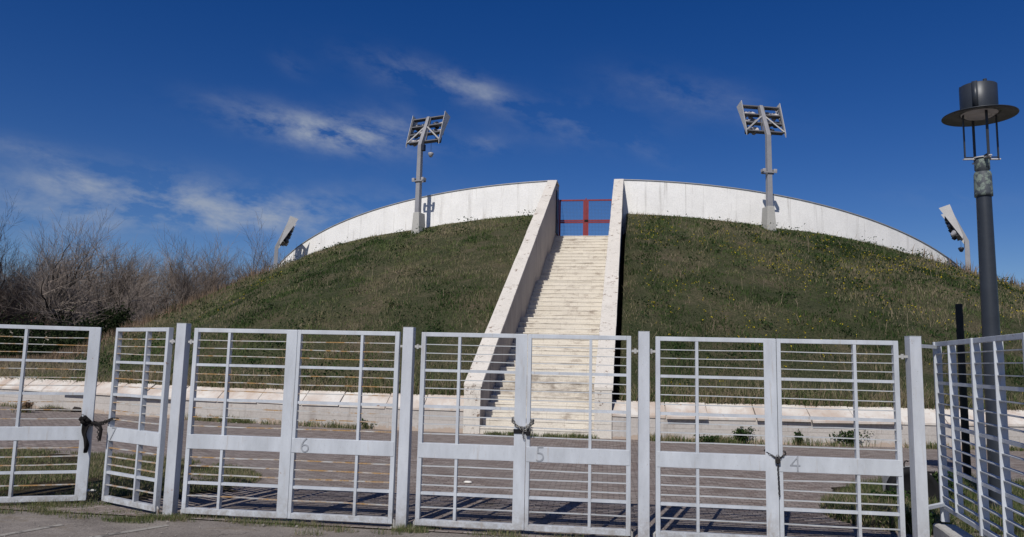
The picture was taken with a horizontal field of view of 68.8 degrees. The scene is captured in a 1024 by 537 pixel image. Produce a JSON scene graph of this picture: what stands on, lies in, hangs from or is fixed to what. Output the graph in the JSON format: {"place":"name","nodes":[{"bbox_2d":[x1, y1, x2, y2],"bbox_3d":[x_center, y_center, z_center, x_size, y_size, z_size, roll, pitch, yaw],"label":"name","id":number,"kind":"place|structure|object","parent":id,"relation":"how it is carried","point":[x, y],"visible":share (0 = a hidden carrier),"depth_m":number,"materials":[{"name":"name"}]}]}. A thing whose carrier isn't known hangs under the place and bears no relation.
{"place":"outdoors","nodes":[
{"label":"outdoors","id":0,"kind":"place"},
{"bbox_2d":[0,510,510,536],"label":"road","id":1,"kind":"structure","parent":0,"point":[25,520],"depth_m":6.85,"materials":[{"name":"grey asphalt"}]},
{"bbox_2d":[0,524,61,535],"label":"road marking","id":2,"kind":"object","parent":1,"relation":"on","point":[30,530],"visible":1,"depth_m":6.65,"materials":[{"name":"paint"}]},
{"bbox_2d":[90,525,168,536],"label":"road marking","id":3,"kind":"object","parent":1,"relation":"on","point":[129,531],"visible":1,"depth_m":6.70,"materials":[{"name":"paint"}]},
{"bbox_2d":[933,523,973,536],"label":"concrete curb","id":4,"kind":"structure","parent":1,"relation":"on","point":[944,530],"depth_m":6.58,"materials":[{"name":"grey concrete"}]},
{"bbox_2d":[921,332,1023,536],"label":"fence panel","id":5,"kind":"object","parent":4,"relation":"on","point":[982,526],"visible":1,"depth_m":5.87,"materials":[{"name":"paint"}]},
{"bbox_2d":[0,402,1023,536],"bbox_3d":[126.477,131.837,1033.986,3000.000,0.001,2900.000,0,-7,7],"label":"ground","id":6,"kind":"structure","parent":0,"point":[282,524],"depth_m":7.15,"materials":[{"name":"green plant"}]},
{"bbox_2d":[0,300,48,356],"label":"ivy shrub","id":7,"kind":"object","parent":6,"relation":"on","point":[10,333],"visible":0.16,"depth_m":54.24,"materials":[{"name":"green plant"}]},
{"bbox_2d":[0,256,52,340],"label":"bare tree","id":8,"kind":"object","parent":6,"relation":"on","point":[20,320],"visible":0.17,"depth_m":70.56,"materials":[{"name":"brown plant"}]},
{"bbox_2d":[0,309,58,357],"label":"ivy shrub","id":9,"kind":"object","parent":6,"relation":"on","point":[11,346],"visible":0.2,"depth_m":52.48,"materials":[{"name":"green plant"}]},
{"bbox_2d":[0,191,62,330],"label":"bare tree","id":10,"kind":"object","parent":6,"relation":"on","point":[9,302],"visible":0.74,"depth_m":63.98,"materials":[{"name":"brown plant"}]},
{"bbox_2d":[3,309,85,357],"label":"ivy shrub","id":11,"kind":"object","parent":6,"relation":"on","point":[46,340],"visible":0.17,"depth_m":51.53,"materials":[{"name":"green plant"}]},
{"bbox_2d":[19,217,73,335],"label":"bare tree","id":12,"kind":"object","parent":6,"relation":"on","point":[40,269],"visible":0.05,"depth_m":92.65,"materials":[{"name":"brown plant"}]},
{"bbox_2d":[0,237,93,340],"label":"bare tree","id":13,"kind":"object","parent":6,"relation":"on","point":[33,273],"visible":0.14,"depth_m":81.80,"materials":[{"name":"brown plant"}]},
{"bbox_2d":[41,314,75,350],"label":"ivy shrub","id":14,"kind":"object","parent":6,"relation":"on","point":[61,332],"visible":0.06,"depth_m":56.16,"materials":[{"name":"green plant"}]},
{"bbox_2d":[13,306,113,356],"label":"ivy shrub","id":15,"kind":"object","parent":6,"relation":"on","point":[72,340],"visible":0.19,"depth_m":49.56,"materials":[{"name":"green plant"}]},
{"bbox_2d":[18,207,121,335],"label":"bare tree","id":16,"kind":"object","parent":6,"relation":"on","point":[67,295],"visible":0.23,"depth_m":65.51,"materials":[{"name":"brown plant"}]},
{"bbox_2d":[2,207,175,347],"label":"bare tree","id":17,"kind":"object","parent":6,"relation":"on","point":[55,299],"visible":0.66,"depth_m":55.92,"materials":[{"name":"brown plant"}]},
{"bbox_2d":[76,313,112,338],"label":"ivy shrub","id":18,"kind":"object","parent":6,"relation":"on","point":[98,324],"visible":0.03,"depth_m":53.97,"materials":[{"name":"green plant"}]},
{"bbox_2d":[49,308,140,352],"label":"ivy shrub","id":19,"kind":"object","parent":6,"relation":"on","point":[85,337],"visible":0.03,"depth_m":48.02,"materials":[{"name":"green plant"}]},
{"bbox_2d":[22,224,179,326],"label":"bare tree","id":20,"kind":"object","parent":6,"relation":"on","point":[115,283],"visible":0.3,"depth_m":78.59,"materials":[{"name":"brown plant"}]},
{"bbox_2d":[90,300,134,335],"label":"ivy shrub","id":21,"kind":"object","parent":6,"relation":"on","point":[121,315],"visible":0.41,"depth_m":55.90,"materials":[{"name":"green plant"}]},
{"bbox_2d":[48,225,187,325],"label":"bare tree","id":22,"kind":"object","parent":6,"relation":"on","point":[110,272],"visible":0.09,"depth_m":89.51,"materials":[{"name":"brown plant"}]},
{"bbox_2d":[85,246,154,327],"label":"bare tree","id":23,"kind":"object","parent":6,"relation":"on","point":[136,261],"visible":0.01,"depth_m":105.31,"materials":[{"name":"brown plant"}]},
{"bbox_2d":[78,250,199,326],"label":"bare tree","id":24,"kind":"object","parent":6,"relation":"on","point":[136,304],"visible":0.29,"depth_m":63.98,"materials":[{"name":"brown plant"}]},
{"bbox_2d":[96,254,186,322],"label":"bare tree","id":25,"kind":"object","parent":6,"relation":"on","point":[157,289],"visible":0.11,"depth_m":85.18,"materials":[{"name":"brown plant"}]},
{"bbox_2d":[90,254,194,312],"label":"bare tree","id":26,"kind":"object","parent":6,"relation":"on","point":[140,276],"visible":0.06,"depth_m":97.64,"materials":[{"name":"brown plant"}]},
{"bbox_2d":[134,222,227,316],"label":"bare tree","id":27,"kind":"object","parent":6,"relation":"on","point":[181,283],"visible":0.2,"depth_m":81.86,"materials":[{"name":"brown plant"}]},
{"bbox_2d":[141,239,230,312],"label":"bare tree","id":28,"kind":"object","parent":6,"relation":"on","point":[166,269],"visible":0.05,"depth_m":103.28,"materials":[{"name":"brown plant"}]},
{"bbox_2d":[147,250,235,307],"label":"bare tree","id":29,"kind":"object","parent":6,"relation":"on","point":[195,269],"visible":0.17,"depth_m":86.09,"materials":[{"name":"brown plant"}]},
{"bbox_2d":[150,231,244,293],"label":"bare tree","id":30,"kind":"object","parent":6,"relation":"on","point":[181,245],"visible":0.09,"depth_m":99.22,"materials":[{"name":"brown plant"}]},
{"bbox_2d":[152,228,256,293],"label":"bare tree","id":31,"kind":"object","parent":6,"relation":"on","point":[228,263],"visible":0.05,"depth_m":105.74,"materials":[{"name":"brown plant"}]},
{"bbox_2d":[0,377,463,432],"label":"retaining wall","id":32,"kind":"structure","parent":6,"relation":"on","point":[102,400],"depth_m":17.70,"materials":[{"name":"white concrete"}]},
{"bbox_2d":[199,235,270,291],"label":"bare tree","id":33,"kind":"object","parent":6,"relation":"on","point":[242,270],"visible":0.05,"depth_m":92.64,"materials":[{"name":"brown plant"}]},
{"bbox_2d":[232,213,273,275],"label":"bare tree","id":34,"kind":"object","parent":6,"relation":"on","point":[260,264],"visible":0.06,"depth_m":108.75,"materials":[{"name":"brown plant"}]},
{"bbox_2d":[235,248,284,277],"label":"bare tree","id":35,"kind":"object","parent":6,"relation":"on","point":[257,264],"visible":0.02,"depth_m":99.93,"materials":[{"name":"brown plant"}]},
{"bbox_2d":[612,400,1023,449],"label":"retaining wall","id":36,"kind":"structure","parent":6,"relation":"on","point":[930,425],"depth_m":15.59,"materials":[{"name":"beige concrete"}]},
{"bbox_2d":[955,304,971,475],"bbox_3d":[6.542,1.850,10.846,0.104,2.675,0.104,0,-7,7],"label":"metal pole","id":37,"kind":"object","parent":6,"relation":"on","point":[966,459],"visible":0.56,"depth_m":10.83,"materials":[{"name":"black metal"}]},
{"bbox_2d":[0,405,1023,536],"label":"paving","id":38,"kind":"structure","parent":0,"point":[794,517],"depth_m":9.81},
{"bbox_2d":[11,400,36,412],"bbox_3d":[-12.362,3.506,18.944,0.614,0.364,0.521,0,-7,7],"label":"weed plant","id":39,"kind":"object","parent":38,"relation":"on","point":[27,405],"visible":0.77,"depth_m":18.95,"materials":[{"name":"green plant"}]},
{"bbox_2d":[35,406,80,411],"bbox_3d":[-11.862,3.691,19.669,1.286,0.165,0.301,0,-7,7],"label":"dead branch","id":40,"kind":"object","parent":38,"relation":"on","point":[74,407],"visible":0.69,"depth_m":19.53,"materials":[{"name":"plant"}]},
{"bbox_2d":[0,454,237,501],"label":"verge","id":41,"kind":"structure","parent":38,"relation":"on","point":[40,490],"depth_m":8.73,"materials":[{"name":"green plant"}]},
{"bbox_2d":[161,323,190,516],"bbox_3d":[-3.344,1.509,7.469,0.110,1.920,0.108,0,-7,7],"label":"gate post","id":42,"kind":"object","parent":38,"relation":"on","point":[176,426],"visible":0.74,"depth_m":7.44,"materials":[{"name":"metal"}]},
{"bbox_2d":[101,327,175,515],"bbox_3d":[-3.839,1.539,7.703,1.017,1.855,0.068,-3,-8,32],"label":"gate leaf","id":43,"kind":"object","parent":42,"relation":"attached to","point":[140,436],"visible":0.99,"depth_m":7.67,"materials":[{"name":"paint"}]},
{"bbox_2d":[178,328,297,518],"bbox_3d":[-2.717,1.526,7.389,1.173,1.855,0.065,0,-7,7],"label":"gate leaf","id":44,"kind":"object","parent":42,"relation":"attached to","point":[222,442],"visible":0.96,"depth_m":7.35,"materials":[{"name":"paint"}]},
{"bbox_2d":[361,418,376,427],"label":"weed plant","id":45,"kind":"object","parent":38,"relation":"on","point":[364,424],"visible":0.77,"depth_m":16.76,"materials":[{"name":"green plant"}]},
{"bbox_2d":[395,327,415,527],"bbox_3d":[-1.020,1.526,7.183,0.110,1.920,0.108,0,-7,7],"label":"gate post","id":46,"kind":"object","parent":38,"relation":"on","point":[405,434],"visible":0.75,"depth_m":7.14,"materials":[{"name":"metal"}]},
{"bbox_2d":[287,330,402,527],"bbox_3d":[-1.582,1.534,7.247,1.120,1.855,0.068,0,-7,7],"label":"gate leaf","id":47,"kind":"object","parent":46,"relation":"attached to","point":[357,447],"visible":1,"depth_m":7.22,"materials":[{"name":"paint"}]},
{"bbox_2d":[413,332,527,530],"bbox_3d":[-0.422,1.543,7.106,1.117,1.855,0.065,0,-7,7],"label":"gate leaf","id":48,"kind":"object","parent":46,"relation":"attached to","point":[514,453],"visible":0.98,"depth_m":7.07,"materials":[{"name":"paint"}]},
{"bbox_2d":[511,418,533,436],"bbox_3d":[0.099,1.501,7.040,0.217,0.201,0.116,0,-7,7],"label":"chain","id":49,"kind":"object","parent":48,"relation":"attached to","point":[527,431],"visible":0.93,"depth_m":7.00,"materials":[{"name":"metal"}]},
{"bbox_2d":[2,411,1016,536],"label":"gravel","id":50,"kind":"structure","parent":38,"relation":"on","point":[309,499],"depth_m":7.24,"materials":[{"name":"grey gravel"}]},
{"bbox_2d":[637,331,649,536],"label":"gate post","id":51,"kind":"object","parent":38,"relation":"on","point":[643,433],"visible":1,"depth_m":6.86,"materials":[{"name":"metal"}]},
{"bbox_2d":[524,334,637,536],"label":"gate leaf","id":52,"kind":"object","parent":51,"relation":"attached to","point":[589,455],"visible":1,"depth_m":6.94,"materials":[{"name":"paint"}]},
{"bbox_2d":[650,336,779,536],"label":"gate leaf","id":53,"kind":"object","parent":51,"relation":"attached to","point":[697,459],"visible":1,"depth_m":6.79,"materials":[{"name":"paint"}]},
{"bbox_2d":[764,450,785,496],"bbox_3d":[2.371,1.837,6.716,0.193,0.401,0.109,0,-7,7],"label":"chain","id":54,"kind":"object","parent":53,"relation":"attached to","point":[778,460],"visible":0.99,"depth_m":6.68,"materials":[{"name":"metal"}]},
{"bbox_2d":[693,434,724,442],"bbox_3d":[4.021,3.487,15.330,0.627,0.237,0.465,-4,-9,38],"label":"weed plant","id":55,"kind":"object","parent":38,"relation":"on","point":[708,439],"visible":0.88,"depth_m":15.29,"materials":[{"name":"green plant"}]},
{"bbox_2d":[731,426,763,443],"bbox_3d":[4.850,3.451,15.558,0.961,0.403,0.638,5,-8,-25],"label":"weed plant","id":56,"kind":"object","parent":38,"relation":"on","point":[741,431],"visible":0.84,"depth_m":15.39,"materials":[{"name":"green plant"}]},
{"bbox_2d":[792,429,807,445],"bbox_3d":[5.904,3.473,15.376,0.401,0.360,0.322,0,-7,7],"label":"weed plant","id":57,"kind":"object","parent":38,"relation":"on","point":[798,439],"visible":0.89,"depth_m":15.37,"materials":[{"name":"green plant"}]},
{"bbox_2d":[827,429,880,447],"bbox_3d":[6.897,3.477,15.461,1.314,0.431,0.692,-1,-7,15],"label":"weed plant","id":58,"kind":"object","parent":38,"relation":"on","point":[848,434],"visible":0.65,"depth_m":15.36,"materials":[{"name":"green plant"}]},
{"bbox_2d":[904,336,929,536],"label":"gate post","id":59,"kind":"object","parent":38,"relation":"on","point":[917,447],"visible":1,"depth_m":6.59,"materials":[{"name":"metal"}]},
{"bbox_2d":[776,339,907,536],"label":"gate leaf","id":60,"kind":"object","parent":59,"relation":"attached to","point":[857,466],"visible":0.98,"depth_m":6.67,"materials":[{"name":"paint"}]},
{"bbox_2d":[905,504,957,536],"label":"weed plant","id":61,"kind":"object","parent":38,"relation":"on","point":[908,518],"visible":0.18,"depth_m":7.27,"materials":[{"name":"green plant"}]},
{"bbox_3d":[-5.623,1.494,7.770,0.110,1.920,0.108,0,-7,7],"label":"gate post","id":62,"kind":"object","parent":38,"relation":"on","visible":0},
{"bbox_2d":[0,324,101,502],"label":"gate leaf","id":63,"kind":"object","parent":62,"relation":"attached to","point":[16,432],"visible":0.94,"depth_m":7.83,"materials":[{"name":"paint"}]},
{"bbox_2d":[81,414,118,441],"bbox_3d":[-4.372,1.681,7.908,0.365,0.279,0.149,2,-7,-6],"label":"chain","id":64,"kind":"object","parent":63,"relation":"attached to","point":[102,422],"visible":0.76,"depth_m":7.89,"materials":[{"name":"metal"}]},
{"bbox_2d":[78,415,102,452],"bbox_3d":[-4.426,1.733,7.829,0.269,0.394,0.082,0,-7,7],"label":"rag","id":65,"kind":"object","parent":64,"relation":"attached to","point":[84,419],"visible":1,"depth_m":7.84,"materials":[{"name":"black fabric"}]},
{"bbox_2d":[0,0,1023,309],"label":"sky","id":66,"kind":"structure","parent":0,"point":[196,118],"materials":[{"name":"blue"}]},
{"bbox_2d":[0,209,1023,410],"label":"hill","id":67,"kind":"structure","parent":0,"point":[810,307],"depth_m":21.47,"materials":[{"name":"green plant"}]},
{"bbox_2d":[273,216,297,267],"bbox_3d":[-11.761,-1.052,38.794,1.071,3.141,1.628,4,-7,-19],"label":"floodlight mast","id":68,"kind":"object","parent":67,"relation":"on","point":[285,236],"visible":0.98,"depth_m":38.32,"materials":[{"name":"metal"}]},
{"bbox_2d":[279,180,547,266],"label":"arena wall","id":69,"kind":"structure","parent":67,"relation":"on","point":[495,201],"depth_m":34.04,"materials":[{"name":"white concrete"}]},
{"bbox_2d":[406,111,449,233],"bbox_3d":[-3.960,-4.189,33.920,1.770,5.984,1.224,-2,-8,26],"label":"floodlight mast","id":70,"kind":"object","parent":67,"relation":"on","point":[422,132],"visible":0.98,"depth_m":33.72,"materials":[{"name":"metal"}]},
{"bbox_2d":[463,180,558,433],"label":"parapet wall","id":71,"kind":"structure","parent":67,"relation":"on","point":[514,300],"depth_m":21.17,"materials":[{"name":"white concrete"}]},
{"bbox_2d":[0,366,1023,410],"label":"grass","id":72,"kind":"structure","parent":67,"relation":"on","point":[825,394],"depth_m":16.34,"materials":[{"name":"green plant"}]},
{"bbox_2d":[0,244,1023,365],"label":"dry grass","id":73,"kind":"structure","parent":67,"relation":"on","point":[84,348],"depth_m":35.89,"materials":[{"name":"brown plant"}]},
{"bbox_2d":[480,236,607,437],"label":"staircase","id":74,"kind":"structure","parent":67,"relation":"on","point":[567,296],"depth_m":21.11,"materials":[{"name":"stone"}]},
{"bbox_2d":[555,190,611,235],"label":"red gate","id":75,"kind":"structure","parent":74,"relation":"on","point":[585,216],"depth_m":32.51,"materials":[{"name":"metal"}]},
{"bbox_2d":[594,179,623,438],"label":"parapet wall","id":76,"kind":"structure","parent":67,"relation":"on","point":[609,315],"depth_m":19.30,"materials":[{"name":"white concrete"}]},
{"bbox_2d":[230,215,1023,393],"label":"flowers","id":77,"kind":"object","parent":67,"relation":"on","point":[805,283],"visible":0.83,"depth_m":24.48,"materials":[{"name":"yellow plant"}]},
{"bbox_2d":[737,100,785,230],"bbox_3d":[10.635,-4.241,31.618,1.770,5.924,1.224,2,-7,-8],"label":"floodlight mast","id":78,"kind":"object","parent":67,"relation":"on","point":[766,123],"visible":0.97,"depth_m":31.58,"materials":[{"name":"metal"}]},
{"bbox_2d":[623,179,959,267],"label":"arena wall","id":79,"kind":"structure","parent":67,"relation":"on","point":[683,199],"depth_m":31.95,"materials":[{"name":"white concrete"}]},
{"bbox_2d":[939,204,970,271],"bbox_3d":[20.999,-1.112,35.422,1.164,3.614,1.770,-3,-8,33],"label":"floodlight mast","id":80,"kind":"object","parent":67,"relation":"on","point":[955,230],"visible":0.96,"depth_m":35.00,"materials":[{"name":"metal"}]},
{"bbox_2d":[831,487,1023,533],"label":"verge","id":81,"kind":"structure","parent":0,"point":[1016,530],"depth_m":8.77,"materials":[{"name":"green plant"}]},
{"bbox_2d":[882,460,909,490],"bbox_3d":[4.864,2.635,9.297,0.420,0.503,0.260,0,-7,7],"label":"concrete block","id":82,"kind":"object","parent":81,"relation":"on","point":[884,479],"depth_m":9.33,"materials":[{"name":"grey concrete"}]},
{"bbox_2d":[862,486,932,503],"bbox_3d":[4.431,2.630,8.473,1.017,0.294,0.587,0,-7,7],"label":"weed plant","id":83,"kind":"object","parent":81,"relation":"on","point":[894,493],"visible":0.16,"depth_m":8.43,"materials":[{"name":"green plant"}]},
{"bbox_2d":[885,467,939,502],"bbox_3d":[4.867,2.720,9.075,0.600,0.600,0.125,0,-7,7],"label":"tyre","id":84,"kind":"object","parent":81,"relation":"on","point":[933,488],"visible":0.22,"depth_m":9.05,"materials":[{"name":"black rubber"}]},
{"bbox_2d":[932,468,969,495],"bbox_3d":[5.316,2.705,9.389,0.718,0.392,0.606,0,-7,7],"label":"weed plant","id":85,"kind":"object","parent":81,"relation":"on","point":[949,476],"visible":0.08,"depth_m":9.24,"materials":[{"name":"green plant"}]},
{"bbox_2d":[941,78,1019,507],"bbox_3d":[5.680,0.314,8.911,0.816,5.212,0.816,1,-7,7],"label":"street lamp","id":86,"kind":"object","parent":81,"relation":"on","point":[980,105],"visible":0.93,"depth_m":8.95,"materials":[{"name":"metal"}]}
]}

